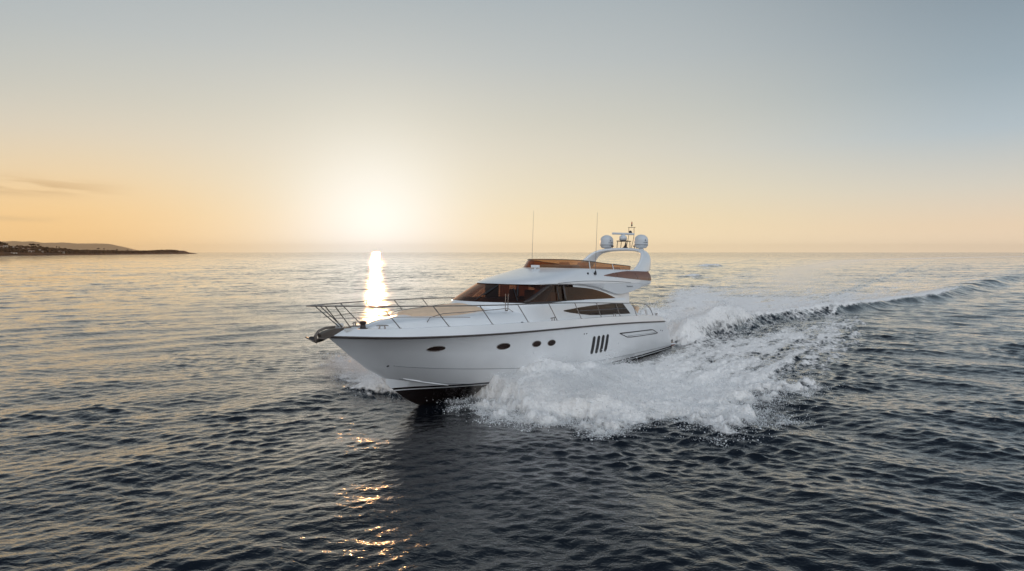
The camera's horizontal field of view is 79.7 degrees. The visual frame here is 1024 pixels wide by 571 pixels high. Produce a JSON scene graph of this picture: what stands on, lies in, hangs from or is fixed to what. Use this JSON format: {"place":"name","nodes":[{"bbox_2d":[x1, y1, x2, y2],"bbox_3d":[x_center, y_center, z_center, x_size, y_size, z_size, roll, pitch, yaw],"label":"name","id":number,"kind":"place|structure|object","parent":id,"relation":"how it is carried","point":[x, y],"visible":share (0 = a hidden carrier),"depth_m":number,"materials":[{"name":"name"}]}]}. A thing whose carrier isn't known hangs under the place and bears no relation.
{"place":"outdoors","nodes":[
{"label":"outdoors","id":0,"kind":"place"},
{"bbox_2d":[1,241,136,250],"bbox_3d":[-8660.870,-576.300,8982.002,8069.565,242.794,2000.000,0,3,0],"label":"hills","id":1,"kind":"structure","parent":0,"point":[84,246],"depth_m":8612.99,"materials":[{"name":"grey"}]},
{"bbox_2d":[0,250,196,255],"bbox_3d":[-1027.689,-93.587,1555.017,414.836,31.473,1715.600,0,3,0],"label":"headland","id":2,"kind":"structure","parent":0,"point":[30,253],"depth_m":1228.76,"materials":[{"name":"brown stone"}]},
{"bbox_2d":[0,244,185,253],"bbox_3d":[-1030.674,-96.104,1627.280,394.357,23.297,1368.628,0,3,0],"label":"woodland","id":3,"kind":"object","parent":2,"relation":"on","point":[9,248],"visible":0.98,"depth_m":1222.67,"materials":[{"name":"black plant"}]},
{"bbox_2d":[0,253,1023,570],"bbox_3d":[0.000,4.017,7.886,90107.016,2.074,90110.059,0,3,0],"label":"sea","id":4,"kind":"structure","parent":0,"point":[198,411],"depth_m":17.84,"materials":[{"name":"blue liquid"}]},
{"bbox_2d":[283,350,399,398],"bbox_3d":[-4.912,2.707,30.016,11.200,1.834,15.963,2,3,27],"label":"bow spray","id":5,"kind":"object","parent":4,"relation":"on","point":[341,358],"visible":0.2,"depth_m":26.10,"materials":[{"name":"white liquid"}]},
{"bbox_2d":[305,212,675,404],"bbox_3d":[0.976,0.551,26.420,5.092,8.100,22.944,2,2,36],"label":"motor yacht","id":6,"kind":"object","parent":4,"relation":"on","point":[466,343],"visible":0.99,"depth_m":22.50,"materials":[{"name":"paint"}]},
{"bbox_2d":[546,286,614,300],"bbox_3d":[3.123,0.347,26.409,0.181,0.720,6.550,2,2,36],"label":"saloon window","id":7,"kind":"structure","parent":6,"relation":"in","point":[572,293],"depth_m":25.81,"materials":[{"name":"brown glass"}]},
{"bbox_2d":[564,304,629,314],"bbox_3d":[3.892,1.108,27.184,0.079,0.546,6.300,2,2,36],"label":"cabin window","id":8,"kind":"structure","parent":6,"relation":"in","point":[605,309],"depth_m":27.30,"materials":[{"name":"black glass"}]},
{"bbox_2d":[426,342,848,446],"bbox_3d":[6.617,3.080,22.226,17.291,1.958,11.889,-3,4,-41],"label":"bow spray","id":9,"kind":"object","parent":4,"relation":"on","point":[595,383],"visible":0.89,"depth_m":20.20,"materials":[{"name":"white liquid"}]},
{"bbox_2d":[635,287,838,351],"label":"stern spray","id":10,"kind":"object","parent":4,"relation":"on","point":[683,316],"visible":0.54,"depth_m":40.50,"materials":[{"name":"white liquid"}]},
{"bbox_2d":[0,0,1023,252],"label":"sky","id":11,"kind":"structure","parent":0,"point":[192,126],"materials":[{"name":"blue"}]}
]}

